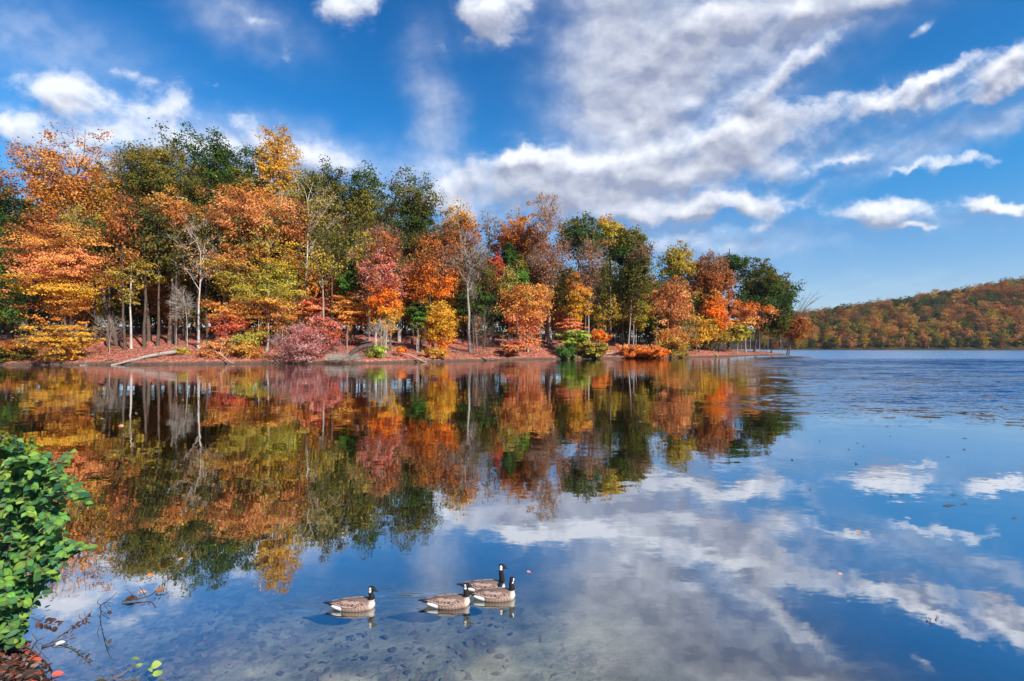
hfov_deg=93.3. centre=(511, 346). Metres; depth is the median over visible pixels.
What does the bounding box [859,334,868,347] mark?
hillside tree
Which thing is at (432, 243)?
maple tree
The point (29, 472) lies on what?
leafy bush
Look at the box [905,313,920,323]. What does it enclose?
hillside tree
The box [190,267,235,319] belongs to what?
wood tree
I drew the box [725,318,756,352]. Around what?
maple tree
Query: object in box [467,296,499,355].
dead shrub
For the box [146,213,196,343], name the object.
wood tree
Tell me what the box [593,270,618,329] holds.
wood tree
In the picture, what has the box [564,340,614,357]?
shrub
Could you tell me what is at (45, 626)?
dead frond
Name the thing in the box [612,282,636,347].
wood tree
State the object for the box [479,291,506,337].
wood tree
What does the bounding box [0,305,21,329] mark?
wood tree
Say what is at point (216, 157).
oak tree
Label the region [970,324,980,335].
hillside tree
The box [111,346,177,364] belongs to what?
fallen log
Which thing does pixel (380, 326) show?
dead shrub
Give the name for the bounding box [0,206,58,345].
wood tree
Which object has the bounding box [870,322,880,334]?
hillside tree
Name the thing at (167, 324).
wood tree
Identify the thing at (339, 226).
wood tree
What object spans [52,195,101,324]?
wood tree
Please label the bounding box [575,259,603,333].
wood tree
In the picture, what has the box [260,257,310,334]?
wood tree
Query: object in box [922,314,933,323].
hillside tree
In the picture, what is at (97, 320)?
wood tree
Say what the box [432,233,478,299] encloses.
wood tree
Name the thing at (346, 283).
beech tree
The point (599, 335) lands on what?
shrub
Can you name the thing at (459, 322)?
wood tree
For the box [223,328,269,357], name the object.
shrub
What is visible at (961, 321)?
hillside tree
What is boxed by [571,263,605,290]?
wood tree
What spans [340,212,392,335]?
wood tree
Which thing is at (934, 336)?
hillside tree
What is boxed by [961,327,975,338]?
hillside tree
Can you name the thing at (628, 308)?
wood tree
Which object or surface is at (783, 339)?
hillside tree
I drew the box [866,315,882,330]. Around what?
hillside tree
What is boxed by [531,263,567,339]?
wood tree
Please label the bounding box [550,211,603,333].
oak tree
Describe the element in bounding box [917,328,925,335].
hillside tree
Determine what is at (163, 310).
wood tree
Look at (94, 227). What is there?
wood tree
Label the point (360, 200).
oak tree
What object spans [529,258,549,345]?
wood tree
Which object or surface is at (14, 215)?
wood tree
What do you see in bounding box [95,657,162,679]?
water weed
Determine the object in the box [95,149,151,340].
maple tree
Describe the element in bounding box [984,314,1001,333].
hillside tree
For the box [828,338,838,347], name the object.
hillside tree
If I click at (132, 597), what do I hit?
floating branch
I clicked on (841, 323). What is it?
hillside tree
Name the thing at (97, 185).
wood tree
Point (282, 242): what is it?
wood tree
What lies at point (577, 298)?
maple tree
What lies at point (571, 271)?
wood tree
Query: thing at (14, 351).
shrub
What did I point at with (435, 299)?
wood tree
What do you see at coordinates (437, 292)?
maple tree
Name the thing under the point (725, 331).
wood tree
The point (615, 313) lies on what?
wood tree
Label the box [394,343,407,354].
shrub
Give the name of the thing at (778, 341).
hillside tree
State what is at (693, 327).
wood tree
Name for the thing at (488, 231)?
hickory tree
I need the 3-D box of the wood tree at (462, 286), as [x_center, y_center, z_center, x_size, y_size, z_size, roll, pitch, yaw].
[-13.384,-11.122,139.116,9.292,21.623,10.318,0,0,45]
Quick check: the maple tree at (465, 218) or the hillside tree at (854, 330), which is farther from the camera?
the hillside tree at (854, 330)
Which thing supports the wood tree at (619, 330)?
on the ground at (566, 639)
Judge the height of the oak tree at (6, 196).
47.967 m
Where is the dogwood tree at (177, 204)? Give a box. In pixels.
[133,184,205,343]
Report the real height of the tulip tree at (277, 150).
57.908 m
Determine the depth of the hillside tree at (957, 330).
508.01 m
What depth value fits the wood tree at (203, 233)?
111.20 m
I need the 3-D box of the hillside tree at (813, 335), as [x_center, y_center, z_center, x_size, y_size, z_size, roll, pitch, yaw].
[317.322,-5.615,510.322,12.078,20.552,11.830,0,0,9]
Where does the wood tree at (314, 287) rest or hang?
on the ground at (566, 639)
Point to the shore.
(31, 675)
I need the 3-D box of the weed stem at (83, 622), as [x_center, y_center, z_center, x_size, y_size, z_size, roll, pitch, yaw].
[-5.372,3.424,5.942,0.423,0.331,0.073,0,0,-5]
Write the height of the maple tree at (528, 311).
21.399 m
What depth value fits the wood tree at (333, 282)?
140.26 m
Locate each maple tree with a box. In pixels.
[0,119,121,345]
[0,212,132,349]
[0,256,113,349]
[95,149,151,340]
[165,240,270,343]
[193,179,303,336]
[194,296,262,344]
[221,271,322,351]
[254,239,314,346]
[290,296,334,325]
[324,292,369,348]
[343,227,413,344]
[364,277,405,352]
[401,255,460,347]
[402,226,459,344]
[419,300,458,350]
[433,197,484,338]
[483,200,550,334]
[485,251,505,345]
[490,277,556,351]
[554,318,589,337]
[563,272,593,321]
[595,213,628,342]
[645,275,699,340]
[698,288,731,351]
[725,298,781,352]
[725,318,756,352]
[781,311,813,354]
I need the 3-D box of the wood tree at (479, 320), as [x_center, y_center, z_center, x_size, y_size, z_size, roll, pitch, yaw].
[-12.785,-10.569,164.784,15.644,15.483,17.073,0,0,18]
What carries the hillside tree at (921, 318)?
on the ground at (566, 639)
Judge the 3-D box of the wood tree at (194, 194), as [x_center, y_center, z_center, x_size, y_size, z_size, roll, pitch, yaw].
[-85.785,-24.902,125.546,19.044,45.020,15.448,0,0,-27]
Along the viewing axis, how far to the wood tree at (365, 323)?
135.08 m
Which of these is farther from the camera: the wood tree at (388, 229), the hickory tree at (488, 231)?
the hickory tree at (488, 231)
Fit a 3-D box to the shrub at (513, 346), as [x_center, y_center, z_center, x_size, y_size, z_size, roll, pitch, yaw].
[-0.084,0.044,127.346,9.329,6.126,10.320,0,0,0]
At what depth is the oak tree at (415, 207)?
128.45 m
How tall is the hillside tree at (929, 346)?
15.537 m
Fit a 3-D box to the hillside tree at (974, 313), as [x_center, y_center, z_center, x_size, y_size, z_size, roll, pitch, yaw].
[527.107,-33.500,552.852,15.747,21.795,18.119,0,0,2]
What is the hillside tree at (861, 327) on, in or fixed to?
on the ground at (566, 639)
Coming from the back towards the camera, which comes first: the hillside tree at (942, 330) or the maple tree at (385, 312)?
the hillside tree at (942, 330)
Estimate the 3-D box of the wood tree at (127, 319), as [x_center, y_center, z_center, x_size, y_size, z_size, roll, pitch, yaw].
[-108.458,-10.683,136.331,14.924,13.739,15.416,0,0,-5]
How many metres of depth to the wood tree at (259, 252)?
112.19 m
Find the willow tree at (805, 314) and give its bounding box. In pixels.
[788,289,825,354]
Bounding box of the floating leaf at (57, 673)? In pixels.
[51,671,63,675]
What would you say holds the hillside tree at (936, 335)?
on the ground at (566, 639)
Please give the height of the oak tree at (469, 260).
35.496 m
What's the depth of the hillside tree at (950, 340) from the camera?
488.10 m
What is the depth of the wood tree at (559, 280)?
154.05 m
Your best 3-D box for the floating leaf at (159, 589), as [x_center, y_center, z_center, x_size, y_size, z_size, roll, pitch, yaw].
[-5.144,3.563,7.070,0.136,0.041,0.097,0,0,0]
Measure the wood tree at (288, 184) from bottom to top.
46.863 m
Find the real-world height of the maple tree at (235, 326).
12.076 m
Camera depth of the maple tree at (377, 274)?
109.28 m
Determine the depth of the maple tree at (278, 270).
111.85 m
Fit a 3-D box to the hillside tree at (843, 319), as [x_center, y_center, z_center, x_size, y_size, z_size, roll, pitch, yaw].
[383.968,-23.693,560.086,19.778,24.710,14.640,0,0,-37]
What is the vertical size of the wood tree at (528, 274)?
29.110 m
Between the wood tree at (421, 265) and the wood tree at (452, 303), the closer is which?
the wood tree at (421, 265)
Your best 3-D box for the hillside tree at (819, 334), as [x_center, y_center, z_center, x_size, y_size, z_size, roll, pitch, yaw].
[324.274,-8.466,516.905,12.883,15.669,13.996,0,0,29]
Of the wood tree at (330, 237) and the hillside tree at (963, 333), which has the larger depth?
the hillside tree at (963, 333)
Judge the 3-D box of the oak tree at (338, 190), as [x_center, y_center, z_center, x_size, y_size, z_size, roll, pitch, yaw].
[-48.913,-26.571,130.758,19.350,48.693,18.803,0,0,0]
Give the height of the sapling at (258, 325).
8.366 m
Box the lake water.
[0,349,1023,680]
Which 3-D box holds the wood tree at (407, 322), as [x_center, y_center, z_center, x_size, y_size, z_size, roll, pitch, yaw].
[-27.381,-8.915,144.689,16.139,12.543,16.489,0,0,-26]
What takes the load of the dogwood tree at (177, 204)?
on the ground at (566, 639)
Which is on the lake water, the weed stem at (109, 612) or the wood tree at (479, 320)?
the weed stem at (109, 612)
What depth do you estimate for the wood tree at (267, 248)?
111.38 m
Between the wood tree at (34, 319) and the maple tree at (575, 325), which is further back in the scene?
the maple tree at (575, 325)
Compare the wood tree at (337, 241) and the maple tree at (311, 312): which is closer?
the maple tree at (311, 312)
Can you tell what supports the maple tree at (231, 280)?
on the ground at (566, 639)
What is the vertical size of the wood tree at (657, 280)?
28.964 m
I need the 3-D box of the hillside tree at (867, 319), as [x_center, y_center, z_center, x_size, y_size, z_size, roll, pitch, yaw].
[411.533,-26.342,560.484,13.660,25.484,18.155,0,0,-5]
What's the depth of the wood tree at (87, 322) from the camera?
134.76 m
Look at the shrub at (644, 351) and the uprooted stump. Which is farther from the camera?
the shrub at (644, 351)
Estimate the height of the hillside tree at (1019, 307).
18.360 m
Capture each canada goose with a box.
[323,586,377,612]
[418,582,473,610]
[456,564,508,591]
[469,577,514,602]
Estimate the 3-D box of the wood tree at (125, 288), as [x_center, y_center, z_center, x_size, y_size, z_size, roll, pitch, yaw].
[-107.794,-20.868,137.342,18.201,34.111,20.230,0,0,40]
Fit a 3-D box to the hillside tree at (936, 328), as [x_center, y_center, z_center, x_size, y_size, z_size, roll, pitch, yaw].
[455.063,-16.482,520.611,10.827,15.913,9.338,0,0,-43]
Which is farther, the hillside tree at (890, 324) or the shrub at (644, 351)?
the hillside tree at (890, 324)
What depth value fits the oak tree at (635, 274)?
148.71 m
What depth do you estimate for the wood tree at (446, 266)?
127.11 m
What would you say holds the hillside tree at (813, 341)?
on the ground at (566, 639)
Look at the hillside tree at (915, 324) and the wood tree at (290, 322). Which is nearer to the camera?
the wood tree at (290, 322)
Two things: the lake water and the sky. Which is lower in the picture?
the lake water
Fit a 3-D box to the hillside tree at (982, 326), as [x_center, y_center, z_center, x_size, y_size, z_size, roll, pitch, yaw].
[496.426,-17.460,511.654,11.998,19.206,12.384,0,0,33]
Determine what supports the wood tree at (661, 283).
on the ground at (566, 639)
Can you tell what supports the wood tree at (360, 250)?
on the ground at (566, 639)
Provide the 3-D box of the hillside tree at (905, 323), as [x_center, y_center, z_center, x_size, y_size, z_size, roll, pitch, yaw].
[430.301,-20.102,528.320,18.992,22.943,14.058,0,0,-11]
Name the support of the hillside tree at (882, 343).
on the ground at (566, 639)
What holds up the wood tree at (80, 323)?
on the ground at (566, 639)
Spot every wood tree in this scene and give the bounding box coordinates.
[0,183,38,329]
[0,196,31,334]
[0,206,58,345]
[0,264,37,334]
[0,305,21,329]
[1,242,56,335]
[14,301,69,334]
[18,191,43,330]
[21,175,107,330]
[30,207,68,342]
[36,243,99,336]
[37,201,76,331]
[46,295,99,329]
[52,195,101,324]
[62,313,102,331]
[67,291,103,332]
[69,205,112,343]
[74,162,115,330]
[75,218,134,346]
[79,214,128,330]
[83,287,134,332]
[84,177,139,331]
[86,178,149,331]
[90,304,105,332]
[97,289,168,333]
[98,186,142,350]
[107,284,140,331]
[112,192,175,347]
[112,250,148,330]
[115,242,192,332]
[115,276,193,334]
[128,199,179,346]
[145,217,209,344]
[146,170,213,322]
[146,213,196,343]
[149,257,183,320]
[154,307,189,332]
[160,214,220,336]
[167,304,205,328]
[175,204,219,339]
[179,180,236,335]
[183,205,222,343]
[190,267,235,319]
[202,164,273,334]
[206,204,243,342]
[222,265,271,328]
[226,213,266,337]
[232,165,281,334]
[236,210,285,346]
[243,224,276,344]
[245,297,281,332]
[252,293,284,331]
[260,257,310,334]
[262,165,336,326]
[263,206,309,339]
[265,247,323,324]
[279,197,315,333]
[283,310,308,327]
[285,259,336,316]
[296,239,348,348]
[304,215,356,350]
[309,254,378,335]
[311,207,351,330]
[320,190,348,245]
[321,255,350,333]
[325,300,374,333]
[336,212,370,341]
[338,228,379,343]
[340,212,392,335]
[343,295,372,334]
[344,223,370,332]
[349,292,397,336]
[361,209,405,345]
[372,195,400,246]
[372,242,404,350]
[391,224,430,344]
[392,220,425,335]
[396,289,431,327]
[397,259,423,335]
[397,299,427,335]
[401,219,444,266]
[405,246,441,347]
[410,291,449,334]
[426,238,464,336]
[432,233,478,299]
[432,281,470,338]
[448,239,491,337]
[451,285,481,338]
[451,313,471,336]
[452,271,478,343]
[458,246,494,347]
[465,257,501,348]
[465,294,490,336]
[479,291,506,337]
[485,263,520,340]
[489,304,516,337]
[494,275,507,337]
[512,252,535,335]
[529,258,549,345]
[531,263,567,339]
[542,298,571,339]
[549,258,576,338]
[551,305,574,330]
[554,269,579,316]
[560,300,601,333]
[562,272,601,306]
[563,288,602,332]
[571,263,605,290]
[572,307,607,332]
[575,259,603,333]
[583,304,611,332]
[584,291,602,329]
[592,258,617,292]
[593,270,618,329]
[594,257,621,300]
[597,293,634,341]
[599,294,624,340]
[606,312,634,341]
[606,322,632,340]
[608,264,635,305]
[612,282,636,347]
[617,294,642,344]
[621,285,640,342]
[634,326,653,341]
[637,305,671,346]
[646,266,666,339]
[646,297,693,346]
[649,267,695,343]
[680,314,695,347]
[680,314,723,351]
[682,310,707,349]
[684,312,715,349]
[693,297,710,348]
[698,322,740,350]
[705,307,729,347]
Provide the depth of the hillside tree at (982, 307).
559.34 m
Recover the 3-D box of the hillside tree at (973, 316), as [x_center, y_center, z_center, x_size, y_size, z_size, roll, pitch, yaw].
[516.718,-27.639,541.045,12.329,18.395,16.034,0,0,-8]
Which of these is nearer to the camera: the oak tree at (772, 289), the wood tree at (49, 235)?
the wood tree at (49, 235)
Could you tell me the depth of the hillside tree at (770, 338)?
520.00 m
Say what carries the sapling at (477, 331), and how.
on the ground at (566, 639)
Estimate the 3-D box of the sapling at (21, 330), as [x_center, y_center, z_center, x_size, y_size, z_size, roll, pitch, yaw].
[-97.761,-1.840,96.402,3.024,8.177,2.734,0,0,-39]
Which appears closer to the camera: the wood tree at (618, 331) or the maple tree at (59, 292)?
the maple tree at (59, 292)
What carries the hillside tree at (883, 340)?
on the ground at (566, 639)
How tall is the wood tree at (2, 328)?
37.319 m
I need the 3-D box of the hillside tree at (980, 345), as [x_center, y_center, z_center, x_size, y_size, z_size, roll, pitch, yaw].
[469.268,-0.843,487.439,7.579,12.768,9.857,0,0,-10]
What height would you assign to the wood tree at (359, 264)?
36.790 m
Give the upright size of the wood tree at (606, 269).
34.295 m
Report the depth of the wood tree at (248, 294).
139.88 m
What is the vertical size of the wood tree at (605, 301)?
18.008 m
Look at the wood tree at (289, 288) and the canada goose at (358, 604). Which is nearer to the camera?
the canada goose at (358, 604)
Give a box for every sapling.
[11,317,29,340]
[21,312,38,342]
[171,308,182,340]
[250,316,265,346]
[271,323,286,352]
[338,323,351,353]
[410,322,429,354]
[472,315,481,355]
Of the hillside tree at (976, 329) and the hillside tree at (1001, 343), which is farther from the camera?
the hillside tree at (976, 329)
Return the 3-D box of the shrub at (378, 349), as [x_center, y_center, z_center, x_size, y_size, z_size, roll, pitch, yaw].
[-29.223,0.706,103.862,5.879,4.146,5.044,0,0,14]
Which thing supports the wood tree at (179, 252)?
on the ground at (566, 639)
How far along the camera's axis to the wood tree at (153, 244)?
107.72 m
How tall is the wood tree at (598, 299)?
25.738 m
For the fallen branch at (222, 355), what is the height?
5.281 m
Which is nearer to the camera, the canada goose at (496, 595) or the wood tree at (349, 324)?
the canada goose at (496, 595)
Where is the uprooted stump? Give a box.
[347,343,373,357]
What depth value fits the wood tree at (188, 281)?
123.64 m
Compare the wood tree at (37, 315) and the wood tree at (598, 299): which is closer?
the wood tree at (37, 315)
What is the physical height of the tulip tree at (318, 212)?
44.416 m
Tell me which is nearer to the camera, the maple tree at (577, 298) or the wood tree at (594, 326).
the maple tree at (577, 298)
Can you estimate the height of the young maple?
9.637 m
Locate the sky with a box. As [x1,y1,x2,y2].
[0,0,1023,336]
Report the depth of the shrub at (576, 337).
135.49 m
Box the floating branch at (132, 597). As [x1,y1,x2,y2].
[121,587,155,602]
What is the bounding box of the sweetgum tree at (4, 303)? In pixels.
[0,238,50,336]
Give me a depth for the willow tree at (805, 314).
187.76 m
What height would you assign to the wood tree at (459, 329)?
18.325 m
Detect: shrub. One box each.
[0,335,42,361]
[85,309,127,352]
[167,283,195,345]
[172,344,190,354]
[195,331,232,357]
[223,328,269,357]
[265,322,353,361]
[292,313,344,348]
[323,350,364,362]
[361,342,389,357]
[363,314,398,358]
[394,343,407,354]
[420,345,447,358]
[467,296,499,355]
[495,337,528,354]
[553,328,593,352]
[555,343,577,357]
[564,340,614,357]
[590,329,613,342]
[616,343,670,358]
[650,327,693,357]
[679,319,701,353]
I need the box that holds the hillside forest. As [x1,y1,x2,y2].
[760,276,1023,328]
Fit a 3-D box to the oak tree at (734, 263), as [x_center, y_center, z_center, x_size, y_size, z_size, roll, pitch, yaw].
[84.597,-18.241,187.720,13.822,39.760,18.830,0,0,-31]
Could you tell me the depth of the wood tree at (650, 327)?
159.75 m
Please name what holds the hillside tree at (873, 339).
on the ground at (566, 639)
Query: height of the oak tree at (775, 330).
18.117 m
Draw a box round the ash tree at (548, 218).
[531,190,567,343]
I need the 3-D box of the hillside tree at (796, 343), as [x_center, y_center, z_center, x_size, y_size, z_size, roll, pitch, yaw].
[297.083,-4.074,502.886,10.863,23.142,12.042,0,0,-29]
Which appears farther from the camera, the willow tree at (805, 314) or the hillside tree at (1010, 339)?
the hillside tree at (1010, 339)
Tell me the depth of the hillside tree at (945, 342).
487.44 m
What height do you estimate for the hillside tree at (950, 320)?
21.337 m
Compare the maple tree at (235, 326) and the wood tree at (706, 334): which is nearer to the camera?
the maple tree at (235, 326)
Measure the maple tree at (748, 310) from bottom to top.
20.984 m
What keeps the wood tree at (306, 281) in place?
on the ground at (566, 639)
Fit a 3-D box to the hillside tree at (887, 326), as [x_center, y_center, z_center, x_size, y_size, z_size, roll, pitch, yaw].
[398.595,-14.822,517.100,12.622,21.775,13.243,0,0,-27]
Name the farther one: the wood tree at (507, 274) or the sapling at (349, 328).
the wood tree at (507, 274)
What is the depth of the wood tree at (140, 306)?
125.60 m
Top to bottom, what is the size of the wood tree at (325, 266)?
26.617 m
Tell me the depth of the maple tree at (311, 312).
111.89 m
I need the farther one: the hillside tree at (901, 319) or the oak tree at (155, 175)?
the hillside tree at (901, 319)
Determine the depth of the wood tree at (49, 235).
105.61 m
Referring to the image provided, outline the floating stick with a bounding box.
[41,637,67,646]
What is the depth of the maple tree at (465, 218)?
153.18 m
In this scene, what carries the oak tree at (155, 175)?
on the ground at (566, 639)
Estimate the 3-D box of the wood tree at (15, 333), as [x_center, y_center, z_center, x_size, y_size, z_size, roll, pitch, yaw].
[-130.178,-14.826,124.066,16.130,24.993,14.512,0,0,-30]
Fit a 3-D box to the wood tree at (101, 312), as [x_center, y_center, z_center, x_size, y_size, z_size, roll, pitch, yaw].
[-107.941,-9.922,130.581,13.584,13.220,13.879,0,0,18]
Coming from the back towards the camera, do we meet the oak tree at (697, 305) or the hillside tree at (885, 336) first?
the hillside tree at (885, 336)
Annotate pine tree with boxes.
[498,255,533,338]
[501,242,518,340]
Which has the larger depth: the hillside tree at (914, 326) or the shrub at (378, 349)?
the hillside tree at (914, 326)
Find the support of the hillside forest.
on the ground at (566, 639)
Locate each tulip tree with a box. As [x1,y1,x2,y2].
[250,121,305,334]
[267,167,350,341]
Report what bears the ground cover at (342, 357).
on the ground at (566, 639)
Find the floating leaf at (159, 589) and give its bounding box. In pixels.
[155,587,165,592]
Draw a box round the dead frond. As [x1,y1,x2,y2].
[31,615,63,631]
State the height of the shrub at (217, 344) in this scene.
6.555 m
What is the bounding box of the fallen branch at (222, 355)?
[209,339,234,363]
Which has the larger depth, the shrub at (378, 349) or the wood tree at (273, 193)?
the wood tree at (273, 193)
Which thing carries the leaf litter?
on the ground at (566, 639)
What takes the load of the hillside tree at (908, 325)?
on the ground at (566, 639)
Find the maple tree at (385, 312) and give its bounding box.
[364,277,405,352]
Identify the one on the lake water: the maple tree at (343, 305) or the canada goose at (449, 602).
the canada goose at (449, 602)
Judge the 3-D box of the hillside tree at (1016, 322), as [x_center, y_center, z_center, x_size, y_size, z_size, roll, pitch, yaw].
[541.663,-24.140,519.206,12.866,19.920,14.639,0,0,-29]
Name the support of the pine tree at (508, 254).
on the ground at (566, 639)
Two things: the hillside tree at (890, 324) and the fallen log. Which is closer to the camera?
the fallen log
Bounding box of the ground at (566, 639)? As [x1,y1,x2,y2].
[0,299,1023,680]
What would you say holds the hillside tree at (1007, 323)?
on the ground at (566, 639)
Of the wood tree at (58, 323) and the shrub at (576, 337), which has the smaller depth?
the wood tree at (58, 323)
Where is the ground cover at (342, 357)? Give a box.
[2,345,767,361]
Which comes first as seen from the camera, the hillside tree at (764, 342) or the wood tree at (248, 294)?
the wood tree at (248, 294)
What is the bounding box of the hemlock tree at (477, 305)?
[447,280,496,347]
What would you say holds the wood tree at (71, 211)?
on the ground at (566, 639)
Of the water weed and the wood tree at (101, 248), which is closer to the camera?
the water weed
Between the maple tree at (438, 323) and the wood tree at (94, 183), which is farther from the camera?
the wood tree at (94, 183)
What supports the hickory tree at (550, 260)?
on the ground at (566, 639)
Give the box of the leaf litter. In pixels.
[0,334,780,360]
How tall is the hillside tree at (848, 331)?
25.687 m
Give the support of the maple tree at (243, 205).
on the ground at (566, 639)
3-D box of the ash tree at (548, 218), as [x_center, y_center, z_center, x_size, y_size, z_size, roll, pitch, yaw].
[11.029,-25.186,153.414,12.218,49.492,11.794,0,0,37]
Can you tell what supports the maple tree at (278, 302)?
on the ground at (566, 639)
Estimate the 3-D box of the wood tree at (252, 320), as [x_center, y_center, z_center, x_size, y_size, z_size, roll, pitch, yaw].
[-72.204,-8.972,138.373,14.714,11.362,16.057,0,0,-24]
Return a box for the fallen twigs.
[23,343,763,362]
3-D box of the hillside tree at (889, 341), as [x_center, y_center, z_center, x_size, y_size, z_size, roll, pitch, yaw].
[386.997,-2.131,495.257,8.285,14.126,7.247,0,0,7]
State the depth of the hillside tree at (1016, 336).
488.12 m
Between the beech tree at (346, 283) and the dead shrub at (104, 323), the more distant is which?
the beech tree at (346, 283)
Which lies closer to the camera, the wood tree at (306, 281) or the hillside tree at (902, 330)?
the wood tree at (306, 281)
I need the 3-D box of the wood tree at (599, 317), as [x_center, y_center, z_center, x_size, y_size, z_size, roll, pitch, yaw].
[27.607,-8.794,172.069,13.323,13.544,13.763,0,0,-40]
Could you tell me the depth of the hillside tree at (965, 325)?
503.64 m
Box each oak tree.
[0,146,45,339]
[0,212,42,272]
[85,135,216,339]
[148,118,272,330]
[283,154,356,326]
[340,159,389,337]
[372,164,460,341]
[447,219,494,351]
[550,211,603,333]
[604,224,655,343]
[611,240,662,343]
[614,284,656,343]
[653,239,700,286]
[682,271,710,348]
[685,249,743,349]
[709,248,749,349]
[723,256,806,351]
[751,308,794,352]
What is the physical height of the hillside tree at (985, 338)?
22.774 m
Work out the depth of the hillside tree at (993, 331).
508.06 m
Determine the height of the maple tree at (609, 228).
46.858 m
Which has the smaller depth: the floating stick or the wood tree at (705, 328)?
the floating stick
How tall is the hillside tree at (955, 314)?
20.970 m
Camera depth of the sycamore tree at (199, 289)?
105.23 m
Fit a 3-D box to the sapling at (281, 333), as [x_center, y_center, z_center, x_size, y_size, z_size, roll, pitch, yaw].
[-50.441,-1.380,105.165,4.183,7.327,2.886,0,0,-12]
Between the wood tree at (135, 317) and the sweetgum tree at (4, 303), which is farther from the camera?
the wood tree at (135, 317)
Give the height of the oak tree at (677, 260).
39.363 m
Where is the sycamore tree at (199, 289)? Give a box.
[164,212,226,348]
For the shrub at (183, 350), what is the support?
on the ground at (566, 639)
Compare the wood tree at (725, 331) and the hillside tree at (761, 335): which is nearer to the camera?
the wood tree at (725, 331)
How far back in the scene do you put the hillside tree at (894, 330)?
516.03 m
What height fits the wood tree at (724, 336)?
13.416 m
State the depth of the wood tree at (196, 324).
118.97 m
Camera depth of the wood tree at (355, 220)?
123.00 m
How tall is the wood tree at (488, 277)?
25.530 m
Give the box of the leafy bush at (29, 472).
[0,430,98,654]
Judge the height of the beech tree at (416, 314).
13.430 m
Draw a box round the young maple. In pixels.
[13,315,106,360]
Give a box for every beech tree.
[87,249,171,348]
[333,260,369,344]
[400,298,431,352]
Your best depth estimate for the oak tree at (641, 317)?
153.84 m
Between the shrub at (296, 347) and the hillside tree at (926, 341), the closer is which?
the shrub at (296, 347)
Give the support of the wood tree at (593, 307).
on the ground at (566, 639)
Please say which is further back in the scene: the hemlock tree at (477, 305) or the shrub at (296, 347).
the hemlock tree at (477, 305)
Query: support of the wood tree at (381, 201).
on the ground at (566, 639)
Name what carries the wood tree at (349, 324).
on the ground at (566, 639)
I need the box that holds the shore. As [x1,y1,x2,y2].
[0,625,51,680]
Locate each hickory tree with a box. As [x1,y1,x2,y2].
[476,207,501,338]
[519,224,577,346]
[572,228,617,339]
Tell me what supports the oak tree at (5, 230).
on the ground at (566, 639)
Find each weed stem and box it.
[57,611,91,637]
[97,592,116,618]
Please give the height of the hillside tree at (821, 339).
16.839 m
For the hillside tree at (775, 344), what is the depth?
506.66 m
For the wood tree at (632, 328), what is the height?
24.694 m
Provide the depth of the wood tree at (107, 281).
132.55 m
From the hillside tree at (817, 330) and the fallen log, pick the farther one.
the hillside tree at (817, 330)
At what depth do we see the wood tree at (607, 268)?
191.66 m
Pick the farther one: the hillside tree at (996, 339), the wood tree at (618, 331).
the hillside tree at (996, 339)
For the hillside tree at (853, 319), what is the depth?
551.35 m
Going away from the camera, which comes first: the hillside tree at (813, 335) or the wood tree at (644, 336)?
the wood tree at (644, 336)
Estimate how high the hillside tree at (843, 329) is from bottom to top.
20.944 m
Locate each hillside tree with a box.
[759,329,769,341]
[760,336,768,346]
[764,337,772,346]
[770,336,783,346]
[772,340,778,348]
[777,336,788,347]
[791,338,802,348]
[808,324,821,334]
[808,332,818,344]
[808,339,817,347]
[810,331,821,339]
[816,323,832,336]
[816,336,827,347]
[820,326,837,336]
[824,335,837,348]
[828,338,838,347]
[833,322,851,333]
[835,325,850,337]
[836,315,848,326]
[838,321,858,336]
[840,334,849,346]
[846,318,860,327]
[846,322,858,332]
[846,333,858,346]
[856,316,869,338]
[857,317,870,331]
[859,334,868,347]
[865,312,875,323]
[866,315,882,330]
[869,337,877,346]
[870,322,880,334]
[877,336,887,345]
[877,341,886,348]
[878,324,892,336]
[878,329,887,340]
[886,337,894,346]
[887,320,898,329]
[889,335,898,345]
[890,326,897,336]
[892,317,901,326]
[896,317,908,333]
[897,326,909,338]
[900,318,917,335]
[904,322,914,330]
[904,332,916,345]
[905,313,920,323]
[905,328,915,337]
[906,319,918,337]
[907,318,921,336]
[916,333,925,345]
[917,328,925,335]
[918,312,931,321]
[918,324,933,335]
[920,333,931,347]
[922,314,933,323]
[923,339,933,347]
[926,318,937,334]
[929,331,942,346]
[931,325,939,333]
[932,335,942,346]
[934,329,945,341]
[935,320,948,336]
[938,307,952,321]
[940,338,951,347]
[942,329,951,337]
[943,315,958,327]
[945,320,963,339]
[946,324,959,333]
[946,336,955,346]
[950,312,962,322]
[954,339,963,347]
[956,319,973,330]
[959,321,977,335]
[959,328,968,337]
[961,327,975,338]
[963,335,972,346]
[965,309,984,316]
[966,313,980,321]
[968,310,982,324]
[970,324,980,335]
[971,316,989,330]
[973,339,982,347]
[975,321,988,334]
[976,303,991,315]
[978,331,991,347]
[982,307,1000,328]
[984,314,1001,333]
[986,335,996,346]
[990,301,1007,321]
[990,324,1000,336]
[993,337,1001,346]
[995,328,1010,338]
[996,315,1017,327]
[998,338,1005,346]
[1001,308,1018,321]
[1003,325,1014,338]
[1006,334,1013,344]
[1007,315,1022,330]
[1011,305,1023,314]
[1012,334,1023,346]
[1014,324,1023,335]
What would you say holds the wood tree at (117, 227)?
on the ground at (566, 639)
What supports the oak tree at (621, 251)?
on the ground at (566, 639)
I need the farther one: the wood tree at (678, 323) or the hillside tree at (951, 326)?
the hillside tree at (951, 326)
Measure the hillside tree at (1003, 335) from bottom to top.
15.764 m

